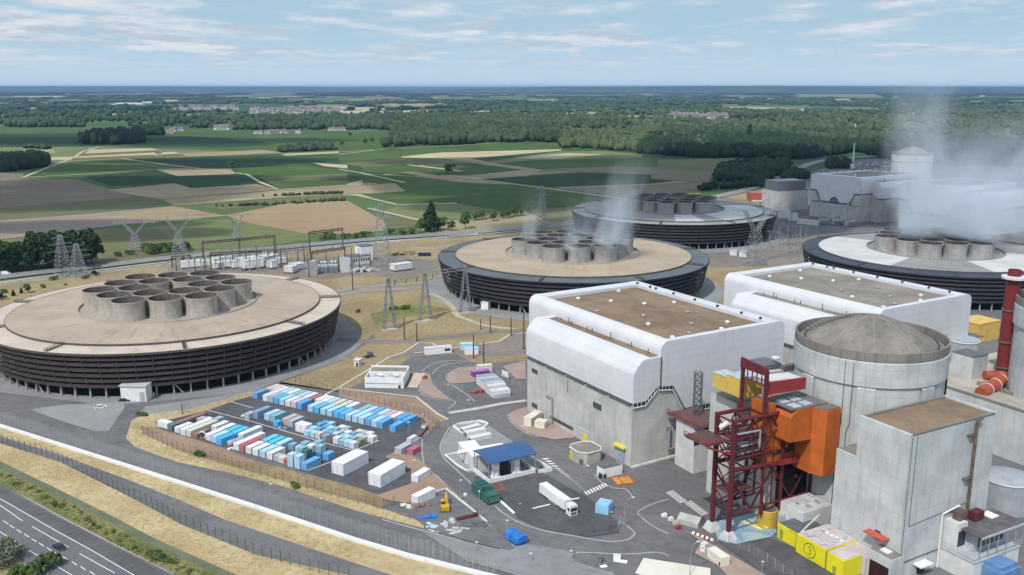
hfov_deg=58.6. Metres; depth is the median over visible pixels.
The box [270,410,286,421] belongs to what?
shipping container
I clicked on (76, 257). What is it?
pylon
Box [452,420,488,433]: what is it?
wall
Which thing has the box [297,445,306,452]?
storage box
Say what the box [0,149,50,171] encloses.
woodland
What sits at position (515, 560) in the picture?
asphalt patch
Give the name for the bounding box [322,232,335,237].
bush
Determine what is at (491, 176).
field
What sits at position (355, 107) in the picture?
field
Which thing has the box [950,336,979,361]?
steel tank
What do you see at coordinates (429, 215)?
conifer
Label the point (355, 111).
field
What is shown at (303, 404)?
shipping container
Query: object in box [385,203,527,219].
field
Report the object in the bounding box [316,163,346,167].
field
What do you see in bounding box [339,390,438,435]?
gravel strip
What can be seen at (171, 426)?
storage box
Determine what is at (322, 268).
transformer
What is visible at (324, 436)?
storage box
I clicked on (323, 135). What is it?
field
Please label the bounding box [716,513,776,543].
blue slab
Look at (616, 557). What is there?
notice panel
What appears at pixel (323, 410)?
shipping container
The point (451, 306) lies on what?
gravel track
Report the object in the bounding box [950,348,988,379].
vent block
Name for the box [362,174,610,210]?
field
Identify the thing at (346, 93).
woodland
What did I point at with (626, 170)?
field
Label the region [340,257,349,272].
blast wall
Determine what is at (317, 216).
field
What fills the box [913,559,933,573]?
porch roof
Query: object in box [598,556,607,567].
weather station
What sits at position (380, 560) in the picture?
dry verge
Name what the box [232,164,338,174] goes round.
field
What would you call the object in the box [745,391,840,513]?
orange block
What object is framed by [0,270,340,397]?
cooling tower
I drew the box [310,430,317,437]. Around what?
storage box
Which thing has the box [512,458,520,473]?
storage tank
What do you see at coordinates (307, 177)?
field
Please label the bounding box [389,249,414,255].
spoil heap
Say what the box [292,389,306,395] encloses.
shipping container
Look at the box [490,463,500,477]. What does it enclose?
storage tank
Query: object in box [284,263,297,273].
switchgear
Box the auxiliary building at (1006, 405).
[944,352,1023,464]
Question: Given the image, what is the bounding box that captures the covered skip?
[504,528,527,545]
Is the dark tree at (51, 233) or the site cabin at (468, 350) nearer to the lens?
the site cabin at (468, 350)
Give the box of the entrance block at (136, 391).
[119,381,152,401]
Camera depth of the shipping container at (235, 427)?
316.40 m
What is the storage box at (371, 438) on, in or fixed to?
on the container yard at (387, 443)
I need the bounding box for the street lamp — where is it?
[624,497,634,526]
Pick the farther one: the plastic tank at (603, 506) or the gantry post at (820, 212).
the gantry post at (820, 212)
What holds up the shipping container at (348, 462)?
on the container yard at (387, 443)
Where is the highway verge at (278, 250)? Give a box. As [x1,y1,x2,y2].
[0,223,573,282]
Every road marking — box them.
[0,499,133,574]
[4,521,94,574]
[500,498,578,513]
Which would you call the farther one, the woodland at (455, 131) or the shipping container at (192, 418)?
the woodland at (455, 131)
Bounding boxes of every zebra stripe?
[542,458,583,489]
[585,483,607,494]
[666,491,707,514]
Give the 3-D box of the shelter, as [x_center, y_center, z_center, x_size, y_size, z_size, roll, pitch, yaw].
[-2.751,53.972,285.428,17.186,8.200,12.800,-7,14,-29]
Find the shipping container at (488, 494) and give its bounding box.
[471,479,499,504]
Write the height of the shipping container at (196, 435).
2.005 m
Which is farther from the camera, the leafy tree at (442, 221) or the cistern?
the leafy tree at (442, 221)
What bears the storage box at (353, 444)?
on the container yard at (387, 443)
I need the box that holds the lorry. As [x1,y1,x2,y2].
[539,482,578,516]
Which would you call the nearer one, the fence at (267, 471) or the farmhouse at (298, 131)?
the fence at (267, 471)
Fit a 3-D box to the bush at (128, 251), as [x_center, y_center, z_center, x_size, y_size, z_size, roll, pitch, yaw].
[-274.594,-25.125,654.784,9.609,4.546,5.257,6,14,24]
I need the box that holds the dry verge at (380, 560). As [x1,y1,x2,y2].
[0,428,469,574]
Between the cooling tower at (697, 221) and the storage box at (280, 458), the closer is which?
the storage box at (280, 458)
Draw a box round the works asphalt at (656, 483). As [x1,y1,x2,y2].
[0,243,1023,574]
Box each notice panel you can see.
[502,370,507,377]
[613,553,627,563]
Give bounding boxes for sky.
[0,0,1023,86]
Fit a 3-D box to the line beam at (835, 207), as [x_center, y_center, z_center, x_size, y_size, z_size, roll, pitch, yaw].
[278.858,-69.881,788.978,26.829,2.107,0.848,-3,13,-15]
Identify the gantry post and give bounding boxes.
[819,200,821,225]
[858,189,861,224]
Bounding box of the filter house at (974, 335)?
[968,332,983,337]
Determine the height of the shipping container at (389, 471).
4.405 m
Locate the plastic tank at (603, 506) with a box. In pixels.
[595,498,612,514]
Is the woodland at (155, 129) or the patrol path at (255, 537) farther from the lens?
the woodland at (155, 129)
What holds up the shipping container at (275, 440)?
on the container yard at (387, 443)
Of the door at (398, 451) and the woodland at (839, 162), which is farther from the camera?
the woodland at (839, 162)
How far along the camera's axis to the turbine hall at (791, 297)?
357.06 m
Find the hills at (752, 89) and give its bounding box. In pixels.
[387,86,1023,93]
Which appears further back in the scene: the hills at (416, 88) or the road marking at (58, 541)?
the hills at (416, 88)
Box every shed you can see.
[729,249,737,255]
[739,250,747,256]
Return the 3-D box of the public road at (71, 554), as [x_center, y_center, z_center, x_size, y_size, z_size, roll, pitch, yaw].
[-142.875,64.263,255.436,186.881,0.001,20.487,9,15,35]
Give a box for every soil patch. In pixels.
[142,428,254,461]
[375,452,454,502]
[419,372,451,399]
[447,367,475,383]
[502,360,525,378]
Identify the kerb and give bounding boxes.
[19,494,172,573]
[382,360,668,572]
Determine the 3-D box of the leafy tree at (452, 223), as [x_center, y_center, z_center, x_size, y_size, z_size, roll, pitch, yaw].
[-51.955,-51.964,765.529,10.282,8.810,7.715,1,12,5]
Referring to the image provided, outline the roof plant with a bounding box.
[745,356,793,396]
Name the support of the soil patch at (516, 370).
on the works asphalt at (656, 483)
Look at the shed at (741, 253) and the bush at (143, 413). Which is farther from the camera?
the shed at (741, 253)
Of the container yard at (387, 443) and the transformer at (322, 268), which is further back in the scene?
the transformer at (322, 268)
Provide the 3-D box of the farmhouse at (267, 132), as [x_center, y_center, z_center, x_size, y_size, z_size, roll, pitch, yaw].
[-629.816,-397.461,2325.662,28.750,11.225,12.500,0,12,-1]
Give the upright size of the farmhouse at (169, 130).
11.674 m
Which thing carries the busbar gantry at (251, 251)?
on the site ground at (362, 321)
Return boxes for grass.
[371,292,472,336]
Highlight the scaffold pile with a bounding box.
[459,519,486,529]
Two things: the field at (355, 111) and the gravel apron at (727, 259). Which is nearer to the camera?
the gravel apron at (727, 259)
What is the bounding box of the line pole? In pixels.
[523,310,523,348]
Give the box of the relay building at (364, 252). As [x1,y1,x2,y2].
[343,243,372,264]
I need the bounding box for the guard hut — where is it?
[353,357,361,366]
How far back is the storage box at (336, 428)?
316.23 m
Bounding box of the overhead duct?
[456,438,502,454]
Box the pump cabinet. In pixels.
[500,461,508,474]
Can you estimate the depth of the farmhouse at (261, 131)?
2320.73 m
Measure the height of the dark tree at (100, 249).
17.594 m
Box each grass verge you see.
[278,323,528,426]
[387,333,525,359]
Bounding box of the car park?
[824,160,998,173]
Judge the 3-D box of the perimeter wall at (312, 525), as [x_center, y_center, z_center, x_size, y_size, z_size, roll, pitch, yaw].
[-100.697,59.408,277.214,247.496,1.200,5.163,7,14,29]
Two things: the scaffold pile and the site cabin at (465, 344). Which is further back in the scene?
the site cabin at (465, 344)
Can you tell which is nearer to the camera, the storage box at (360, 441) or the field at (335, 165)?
the storage box at (360, 441)
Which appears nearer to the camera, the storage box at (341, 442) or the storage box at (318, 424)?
the storage box at (341, 442)
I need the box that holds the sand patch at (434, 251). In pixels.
[400,246,440,259]
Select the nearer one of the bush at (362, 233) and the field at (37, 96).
the bush at (362, 233)
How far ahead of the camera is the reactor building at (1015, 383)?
301.34 m
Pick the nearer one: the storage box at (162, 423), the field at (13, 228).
the storage box at (162, 423)
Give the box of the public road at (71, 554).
[0,484,173,574]
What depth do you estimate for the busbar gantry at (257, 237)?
636.04 m
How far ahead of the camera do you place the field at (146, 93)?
15531.65 m
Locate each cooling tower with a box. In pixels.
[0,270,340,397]
[438,229,709,312]
[571,193,776,248]
[802,228,1023,310]
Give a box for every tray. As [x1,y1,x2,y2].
[491,482,503,490]
[610,475,634,485]
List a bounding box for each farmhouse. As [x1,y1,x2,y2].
[165,129,172,132]
[173,126,184,130]
[193,106,200,109]
[213,124,230,129]
[253,129,263,133]
[258,110,270,112]
[263,130,270,133]
[271,129,279,132]
[284,109,293,113]
[285,129,295,132]
[295,109,306,113]
[295,129,302,133]
[335,126,345,130]
[709,114,716,119]
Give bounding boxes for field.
[0,123,346,151]
[0,133,274,146]
[0,147,94,156]
[0,173,130,207]
[0,197,163,219]
[0,206,220,238]
[0,227,185,271]
[13,96,61,96]
[29,159,169,175]
[41,149,54,152]
[45,99,97,99]
[51,157,71,159]
[71,154,184,159]
[75,152,180,157]
[80,150,166,155]
[83,170,255,186]
[85,148,157,153]
[99,206,224,221]
[110,183,275,198]
[128,156,338,167]
[130,93,163,93]
[151,218,308,253]
[156,168,234,175]
[164,185,346,205]
[181,150,281,155]
[202,195,346,209]
[225,201,385,233]
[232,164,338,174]
[258,170,346,188]
[260,174,346,181]
[282,151,338,155]
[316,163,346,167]
[332,107,372,108]
[339,133,607,162]
[339,183,403,193]
[340,159,470,166]
[344,110,368,112]
[347,99,392,99]
[354,108,383,109]
[362,165,459,175]
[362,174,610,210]
[384,214,418,228]
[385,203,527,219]
[402,149,560,158]
[403,172,470,181]
[408,164,460,170]
[423,165,519,175]
[433,97,477,98]
[452,159,535,168]
[454,171,574,178]
[478,172,670,186]
[486,151,641,162]
[501,158,669,167]
[515,99,556,99]
[519,153,602,158]
[561,184,696,195]
[565,166,661,174]
[651,169,713,181]
[658,157,754,170]
[722,106,760,106]
[731,107,768,108]
[791,93,881,97]
[968,100,1023,101]
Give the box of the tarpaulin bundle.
[413,513,438,519]
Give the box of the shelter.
[473,440,536,482]
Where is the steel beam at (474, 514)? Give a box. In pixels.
[456,512,478,520]
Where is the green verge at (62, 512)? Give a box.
[0,461,216,574]
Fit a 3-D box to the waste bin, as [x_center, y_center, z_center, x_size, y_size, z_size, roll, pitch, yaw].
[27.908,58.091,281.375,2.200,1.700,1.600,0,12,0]
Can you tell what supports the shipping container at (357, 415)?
on the container yard at (387, 443)
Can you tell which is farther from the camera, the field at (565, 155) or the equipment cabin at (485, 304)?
the field at (565, 155)
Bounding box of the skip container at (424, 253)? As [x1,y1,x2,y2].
[418,252,430,255]
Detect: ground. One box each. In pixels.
[0,90,1023,280]
[0,189,821,574]
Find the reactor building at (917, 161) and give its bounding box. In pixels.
[891,147,933,179]
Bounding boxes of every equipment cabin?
[458,440,479,463]
[460,423,480,433]
[464,427,486,437]
[465,446,484,469]
[468,432,491,440]
[481,300,490,309]
[523,410,541,426]
[534,418,547,428]
[597,462,621,477]
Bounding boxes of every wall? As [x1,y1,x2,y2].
[0,424,496,574]
[307,260,316,276]
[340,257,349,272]
[435,488,486,521]
[445,452,471,470]
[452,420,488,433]
[528,455,552,472]
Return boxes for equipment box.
[713,369,732,392]
[726,370,761,397]
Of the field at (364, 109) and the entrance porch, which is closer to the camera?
the entrance porch
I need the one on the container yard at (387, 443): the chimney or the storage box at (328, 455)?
the storage box at (328, 455)
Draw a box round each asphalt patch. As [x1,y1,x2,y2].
[399,489,513,550]
[423,532,613,574]
[441,422,541,472]
[474,473,618,536]
[719,538,833,574]
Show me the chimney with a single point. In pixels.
(997, 377)
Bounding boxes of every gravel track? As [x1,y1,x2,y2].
[335,329,525,343]
[336,276,442,294]
[429,293,517,328]
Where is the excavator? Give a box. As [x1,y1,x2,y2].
[440,492,449,511]
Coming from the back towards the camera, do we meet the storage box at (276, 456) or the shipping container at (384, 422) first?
the shipping container at (384, 422)
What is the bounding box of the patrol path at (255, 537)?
[0,436,390,574]
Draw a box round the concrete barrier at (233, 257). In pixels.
[0,233,477,284]
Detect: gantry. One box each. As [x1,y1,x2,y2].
[171,252,197,266]
[196,232,277,258]
[205,243,317,269]
[308,226,345,252]
[311,245,349,259]
[381,266,472,330]
[684,357,812,542]
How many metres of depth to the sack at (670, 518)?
253.32 m
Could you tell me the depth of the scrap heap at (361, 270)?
593.57 m
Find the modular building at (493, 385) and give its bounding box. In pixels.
[476,373,510,398]
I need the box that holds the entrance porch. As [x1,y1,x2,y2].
[866,544,903,574]
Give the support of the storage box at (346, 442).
on the container yard at (387, 443)
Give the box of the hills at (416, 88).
[333,87,515,89]
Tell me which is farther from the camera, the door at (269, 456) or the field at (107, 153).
the field at (107, 153)
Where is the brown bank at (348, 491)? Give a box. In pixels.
[142,427,385,507]
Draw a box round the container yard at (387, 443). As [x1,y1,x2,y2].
[156,396,425,493]
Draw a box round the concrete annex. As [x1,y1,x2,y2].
[706,390,769,511]
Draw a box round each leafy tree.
[23,283,31,292]
[227,160,235,168]
[415,218,426,232]
[439,217,447,227]
[444,164,455,171]
[444,220,455,230]
[459,211,471,228]
[471,213,478,218]
[476,210,485,219]
[489,211,496,220]
[510,206,520,213]
[524,206,533,211]
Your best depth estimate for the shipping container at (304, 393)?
351.43 m
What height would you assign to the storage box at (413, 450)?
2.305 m
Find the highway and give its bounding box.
[0,155,874,278]
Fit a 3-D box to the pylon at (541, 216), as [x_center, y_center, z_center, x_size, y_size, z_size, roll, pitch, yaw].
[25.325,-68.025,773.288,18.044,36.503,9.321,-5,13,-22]
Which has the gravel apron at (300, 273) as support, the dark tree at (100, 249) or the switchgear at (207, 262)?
the switchgear at (207, 262)
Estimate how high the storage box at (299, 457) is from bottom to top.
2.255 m
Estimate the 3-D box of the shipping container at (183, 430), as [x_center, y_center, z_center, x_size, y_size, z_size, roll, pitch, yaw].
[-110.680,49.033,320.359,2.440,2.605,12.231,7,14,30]
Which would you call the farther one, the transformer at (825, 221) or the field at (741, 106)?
the field at (741, 106)
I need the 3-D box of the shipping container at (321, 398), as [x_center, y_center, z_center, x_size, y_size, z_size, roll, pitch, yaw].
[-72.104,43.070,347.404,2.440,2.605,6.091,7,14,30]
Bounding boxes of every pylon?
[48,235,73,277]
[64,243,91,277]
[112,217,155,251]
[156,214,202,253]
[223,211,249,241]
[363,203,397,268]
[532,186,550,228]
[732,198,785,267]
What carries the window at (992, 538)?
in the platform house at (974, 539)
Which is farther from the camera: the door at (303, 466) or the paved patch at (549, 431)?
the paved patch at (549, 431)
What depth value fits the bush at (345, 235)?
720.83 m
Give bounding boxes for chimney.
[974,269,1023,395]
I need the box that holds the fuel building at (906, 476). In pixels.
[831,395,997,574]
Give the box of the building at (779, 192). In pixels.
[762,178,808,210]
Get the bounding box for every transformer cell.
[778,208,789,217]
[787,211,797,220]
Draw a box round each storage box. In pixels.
[157,419,172,428]
[167,422,179,430]
[196,416,206,421]
[213,416,223,421]
[244,411,252,419]
[273,419,281,426]
[273,453,282,461]
[278,454,286,462]
[283,457,287,464]
[287,451,297,461]
[287,460,293,466]
[288,442,297,450]
[294,453,304,462]
[294,462,300,468]
[295,421,311,432]
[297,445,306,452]
[300,440,310,445]
[301,448,311,457]
[304,429,311,435]
[306,442,316,452]
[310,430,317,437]
[313,439,323,443]
[315,422,323,426]
[315,431,323,438]
[315,443,325,452]
[321,433,329,440]
[322,450,334,460]
[327,421,335,426]
[327,434,335,442]
[332,426,340,430]
[333,435,341,443]
[338,438,345,445]
[343,425,351,429]
[343,439,352,446]
[349,431,358,435]
[349,435,358,439]
[349,440,358,448]
[355,438,364,445]
[360,434,367,442]
[367,434,376,442]
[407,445,419,455]
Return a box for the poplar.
[746,124,751,134]
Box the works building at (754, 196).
[747,191,761,201]
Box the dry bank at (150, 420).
[126,392,423,528]
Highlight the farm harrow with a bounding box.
[469,389,483,393]
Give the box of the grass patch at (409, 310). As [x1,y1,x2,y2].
[370,304,447,323]
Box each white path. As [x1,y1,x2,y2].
[325,333,520,419]
[448,399,526,413]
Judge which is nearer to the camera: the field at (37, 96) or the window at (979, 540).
the window at (979, 540)
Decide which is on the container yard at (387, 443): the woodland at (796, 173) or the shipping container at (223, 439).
the shipping container at (223, 439)
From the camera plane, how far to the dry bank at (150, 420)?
295.70 m
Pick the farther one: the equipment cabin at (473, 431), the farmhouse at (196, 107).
the farmhouse at (196, 107)
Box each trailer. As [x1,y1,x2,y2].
[362,351,373,357]
[414,423,428,436]
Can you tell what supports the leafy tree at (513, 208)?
on the ground at (557, 214)
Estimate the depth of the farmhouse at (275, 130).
2353.92 m
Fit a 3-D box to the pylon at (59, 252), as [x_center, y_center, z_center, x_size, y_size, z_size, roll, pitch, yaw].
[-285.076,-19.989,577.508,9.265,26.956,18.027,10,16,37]
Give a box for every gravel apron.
[167,257,376,278]
[372,198,1022,276]
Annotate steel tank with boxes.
[227,436,242,445]
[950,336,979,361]
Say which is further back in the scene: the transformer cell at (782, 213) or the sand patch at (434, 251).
the transformer cell at (782, 213)
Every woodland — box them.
[0,90,1023,96]
[0,94,1023,103]
[0,99,1023,112]
[0,100,1023,112]
[0,107,1023,129]
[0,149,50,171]
[2,115,85,127]
[22,143,51,148]
[77,126,145,144]
[135,123,165,135]
[215,197,345,206]
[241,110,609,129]
[262,190,342,195]
[277,141,337,151]
[380,115,562,146]
[544,122,1023,142]
[557,125,714,151]
[636,129,1023,165]
[697,177,768,190]
[712,155,792,181]
[780,166,810,178]
[825,154,851,168]
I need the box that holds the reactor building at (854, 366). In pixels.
[793,313,950,503]
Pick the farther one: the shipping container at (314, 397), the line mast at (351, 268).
the line mast at (351, 268)
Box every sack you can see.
[667,516,673,520]
[672,520,678,524]
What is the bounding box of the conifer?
[422,200,440,231]
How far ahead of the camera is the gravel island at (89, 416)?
336.42 m
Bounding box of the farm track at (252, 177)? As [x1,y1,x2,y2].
[19,143,683,219]
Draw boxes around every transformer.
[318,260,327,272]
[328,260,337,271]
[820,216,829,223]
[831,216,842,224]
[844,217,855,225]
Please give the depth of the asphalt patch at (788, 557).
232.66 m
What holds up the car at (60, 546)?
on the public road at (71, 554)
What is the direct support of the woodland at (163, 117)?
on the ground at (557, 214)
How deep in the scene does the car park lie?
1341.42 m
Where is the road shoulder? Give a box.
[0,487,168,574]
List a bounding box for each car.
[52,542,67,551]
[94,404,106,408]
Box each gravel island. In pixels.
[31,402,124,430]
[136,392,245,417]
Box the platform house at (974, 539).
[936,505,1023,574]
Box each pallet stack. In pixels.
[426,522,437,527]
[444,527,469,534]
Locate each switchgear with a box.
[181,259,200,268]
[201,259,209,266]
[209,255,231,260]
[209,259,233,268]
[229,258,238,268]
[235,255,263,270]
[257,252,278,261]
[266,257,276,269]
[275,255,286,264]
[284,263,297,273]
[288,260,305,269]
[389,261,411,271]
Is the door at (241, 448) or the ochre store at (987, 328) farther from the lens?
the ochre store at (987, 328)
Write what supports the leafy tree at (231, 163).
on the field at (184, 171)
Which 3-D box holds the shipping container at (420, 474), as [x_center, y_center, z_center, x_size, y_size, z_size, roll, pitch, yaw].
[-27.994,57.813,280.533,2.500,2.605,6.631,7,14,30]
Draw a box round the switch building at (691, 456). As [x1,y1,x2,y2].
[667,406,709,473]
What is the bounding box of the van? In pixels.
[407,434,420,443]
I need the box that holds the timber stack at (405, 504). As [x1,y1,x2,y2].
[400,503,412,508]
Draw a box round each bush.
[0,536,15,546]
[0,540,16,550]
[0,541,22,566]
[7,562,41,574]
[10,545,25,558]
[21,551,63,574]
[113,251,122,256]
[124,249,135,254]
[135,411,147,416]
[141,243,156,253]
[145,243,169,252]
[145,549,164,560]
[158,242,180,251]
[161,557,172,563]
[181,241,191,249]
[185,568,192,574]
[193,450,205,456]
[290,481,299,488]
[319,233,328,238]
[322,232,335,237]
[340,233,352,238]
[358,231,371,236]
[383,228,394,233]
[398,229,406,233]
[400,305,410,309]
[407,228,414,233]
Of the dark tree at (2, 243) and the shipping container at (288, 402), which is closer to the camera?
the shipping container at (288, 402)
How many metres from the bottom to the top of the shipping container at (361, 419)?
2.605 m
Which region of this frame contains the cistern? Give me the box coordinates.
[569,440,601,464]
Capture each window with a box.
[788,442,794,447]
[957,531,965,546]
[977,538,985,547]
[987,536,993,543]
[995,533,1002,540]
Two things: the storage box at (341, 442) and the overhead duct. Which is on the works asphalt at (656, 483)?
the overhead duct
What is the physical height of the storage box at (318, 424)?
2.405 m
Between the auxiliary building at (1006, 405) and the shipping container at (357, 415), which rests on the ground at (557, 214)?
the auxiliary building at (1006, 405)
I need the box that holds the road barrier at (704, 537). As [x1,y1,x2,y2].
[692,531,713,541]
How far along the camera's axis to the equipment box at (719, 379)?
256.07 m
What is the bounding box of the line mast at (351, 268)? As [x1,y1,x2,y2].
[351,248,352,289]
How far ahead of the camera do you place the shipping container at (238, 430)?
313.71 m
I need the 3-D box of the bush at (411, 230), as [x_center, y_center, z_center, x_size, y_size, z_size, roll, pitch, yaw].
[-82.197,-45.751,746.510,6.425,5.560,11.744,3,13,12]
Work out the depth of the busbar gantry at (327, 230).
667.73 m
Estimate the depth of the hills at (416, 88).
30890.85 m
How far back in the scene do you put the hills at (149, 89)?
20173.40 m
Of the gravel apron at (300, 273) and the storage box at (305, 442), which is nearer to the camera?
the storage box at (305, 442)
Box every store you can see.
[797,219,818,225]
[968,315,1000,341]
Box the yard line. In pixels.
[208,402,378,469]
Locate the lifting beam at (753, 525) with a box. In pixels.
[744,521,761,529]
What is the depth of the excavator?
259.39 m
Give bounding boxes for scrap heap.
[350,267,379,272]
[411,501,430,508]
[440,517,455,527]
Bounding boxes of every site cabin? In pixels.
[424,344,451,354]
[460,342,474,349]
[464,346,478,354]
[471,368,489,376]
[476,363,491,371]
[707,546,729,566]
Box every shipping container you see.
[174,422,192,432]
[175,411,207,424]
[180,418,212,435]
[186,419,217,436]
[192,428,210,438]
[205,428,223,440]
[211,420,229,430]
[211,430,229,442]
[216,432,234,444]
[219,423,236,429]
[226,424,242,431]
[231,426,249,437]
[233,431,265,450]
[238,425,262,438]
[239,436,264,451]
[245,441,263,453]
[252,388,268,398]
[252,405,271,418]
[252,442,270,455]
[259,444,278,457]
[261,434,279,442]
[263,386,289,400]
[264,409,280,420]
[266,384,280,391]
[266,446,285,459]
[268,392,282,402]
[268,436,285,444]
[270,385,284,391]
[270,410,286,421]
[273,393,288,403]
[275,437,292,448]
[279,394,294,404]
[281,387,295,392]
[282,413,298,424]
[285,396,300,406]
[286,388,301,394]
[287,415,304,426]
[291,397,306,407]
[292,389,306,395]
[296,398,312,409]
[297,391,311,396]
[301,456,320,470]
[303,392,318,397]
[308,401,323,411]
[309,393,324,402]
[314,402,329,413]
[315,395,329,401]
[320,396,335,401]
[320,404,335,414]
[326,397,341,403]
[327,405,342,416]
[331,449,367,475]
[332,399,347,405]
[333,407,348,417]
[339,400,354,406]
[339,408,354,419]
[345,401,360,408]
[345,409,360,420]
[352,406,378,422]
[358,404,372,410]
[358,412,373,423]
[365,414,380,425]
[368,458,404,487]
[370,407,385,413]
[371,415,386,426]
[376,408,391,414]
[377,417,392,428]
[383,410,397,416]
[389,411,404,422]
[389,420,405,431]
[395,442,411,454]
[396,413,410,421]
[402,414,417,425]
[411,467,430,481]
[411,486,435,502]
[471,479,499,504]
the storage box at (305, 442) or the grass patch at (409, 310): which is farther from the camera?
the grass patch at (409, 310)
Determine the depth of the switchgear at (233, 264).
603.70 m
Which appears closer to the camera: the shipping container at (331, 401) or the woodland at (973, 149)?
the shipping container at (331, 401)
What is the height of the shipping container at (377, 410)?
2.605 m
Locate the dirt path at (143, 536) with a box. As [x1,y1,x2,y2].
[0,462,235,574]
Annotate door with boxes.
[139,392,144,401]
[158,421,166,428]
[239,445,243,451]
[267,453,271,459]
[294,456,298,462]
[301,463,305,470]
[332,462,342,475]
[367,437,372,442]
[369,473,380,487]
[395,448,400,454]
[412,475,417,481]
[412,496,416,502]
[617,447,624,463]
[779,529,782,538]
[916,567,923,573]
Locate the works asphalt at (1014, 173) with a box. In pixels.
[757,158,1023,242]
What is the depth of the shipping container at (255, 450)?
298.39 m
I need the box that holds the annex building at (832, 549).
[777,515,867,574]
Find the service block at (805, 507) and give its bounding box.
[777,493,831,526]
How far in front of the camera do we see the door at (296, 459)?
287.32 m
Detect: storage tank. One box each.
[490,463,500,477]
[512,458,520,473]
[986,466,1023,517]
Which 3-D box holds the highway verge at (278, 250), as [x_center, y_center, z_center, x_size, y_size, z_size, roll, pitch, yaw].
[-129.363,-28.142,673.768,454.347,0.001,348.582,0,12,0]
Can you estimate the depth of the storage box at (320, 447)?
295.50 m
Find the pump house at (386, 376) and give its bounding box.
[365,365,409,387]
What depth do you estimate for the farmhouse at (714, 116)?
3335.25 m
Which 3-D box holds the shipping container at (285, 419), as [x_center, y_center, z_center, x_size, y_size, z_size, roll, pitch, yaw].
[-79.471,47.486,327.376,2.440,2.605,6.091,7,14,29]
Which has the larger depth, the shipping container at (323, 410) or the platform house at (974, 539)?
the shipping container at (323, 410)
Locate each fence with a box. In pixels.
[0,434,348,574]
[2,412,493,573]
[143,427,393,507]
[154,391,239,418]
[295,378,438,439]
[495,368,523,392]
[717,541,792,572]
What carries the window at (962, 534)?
in the platform house at (974, 539)
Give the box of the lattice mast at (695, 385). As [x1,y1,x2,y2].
[692,371,702,415]
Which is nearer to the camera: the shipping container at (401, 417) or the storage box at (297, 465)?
the storage box at (297, 465)
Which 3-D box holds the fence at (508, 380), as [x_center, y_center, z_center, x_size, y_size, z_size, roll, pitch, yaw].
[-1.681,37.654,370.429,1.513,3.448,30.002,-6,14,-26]
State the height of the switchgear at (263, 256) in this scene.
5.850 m
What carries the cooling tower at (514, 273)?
on the ground at (557, 214)
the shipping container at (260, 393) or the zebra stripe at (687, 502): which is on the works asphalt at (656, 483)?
the zebra stripe at (687, 502)
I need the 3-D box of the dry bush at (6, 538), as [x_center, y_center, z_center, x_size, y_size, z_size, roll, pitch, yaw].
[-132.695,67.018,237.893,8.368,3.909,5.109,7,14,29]
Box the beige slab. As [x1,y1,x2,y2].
[635,558,709,574]
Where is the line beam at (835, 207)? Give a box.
[821,205,847,207]
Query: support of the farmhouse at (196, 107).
on the ground at (557, 214)
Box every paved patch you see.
[408,373,424,387]
[508,407,574,439]
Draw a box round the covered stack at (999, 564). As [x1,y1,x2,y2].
[981,554,1020,574]
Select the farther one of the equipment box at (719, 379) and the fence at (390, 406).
the fence at (390, 406)
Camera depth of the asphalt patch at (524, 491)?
260.35 m
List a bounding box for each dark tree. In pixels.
[0,239,8,255]
[0,244,19,270]
[2,255,19,271]
[12,244,36,270]
[14,241,38,268]
[19,243,51,269]
[24,231,53,262]
[25,232,50,266]
[35,231,80,267]
[47,230,91,265]
[56,232,79,265]
[59,229,74,262]
[62,227,94,263]
[76,233,101,264]
[84,243,105,263]
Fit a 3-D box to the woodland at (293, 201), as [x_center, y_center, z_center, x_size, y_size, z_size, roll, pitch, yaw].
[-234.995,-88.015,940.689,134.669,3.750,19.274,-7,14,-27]
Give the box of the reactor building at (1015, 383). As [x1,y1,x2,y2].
[1006,289,1023,400]
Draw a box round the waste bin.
[599,472,605,478]
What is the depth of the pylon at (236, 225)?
712.81 m
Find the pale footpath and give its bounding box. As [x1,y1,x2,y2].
[689,532,764,574]
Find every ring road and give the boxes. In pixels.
[0,317,360,403]
[424,274,722,320]
[562,223,786,252]
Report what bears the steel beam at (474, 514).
on the works asphalt at (656, 483)
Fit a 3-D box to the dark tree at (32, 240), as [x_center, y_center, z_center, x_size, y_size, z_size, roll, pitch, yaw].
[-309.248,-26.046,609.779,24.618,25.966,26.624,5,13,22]
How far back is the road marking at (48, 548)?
239.76 m
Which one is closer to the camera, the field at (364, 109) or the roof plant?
the roof plant
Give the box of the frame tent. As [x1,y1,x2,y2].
[677,512,704,528]
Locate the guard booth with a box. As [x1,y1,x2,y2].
[700,541,708,551]
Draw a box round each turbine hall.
[526,281,784,468]
[723,262,971,363]
[809,169,922,222]
[898,177,1023,234]
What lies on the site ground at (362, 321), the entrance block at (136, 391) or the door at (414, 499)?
the entrance block at (136, 391)
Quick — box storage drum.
[756,504,777,528]
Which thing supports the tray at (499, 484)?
on the works asphalt at (656, 483)
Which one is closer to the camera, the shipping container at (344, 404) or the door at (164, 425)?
the door at (164, 425)
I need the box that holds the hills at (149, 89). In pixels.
[0,86,398,91]

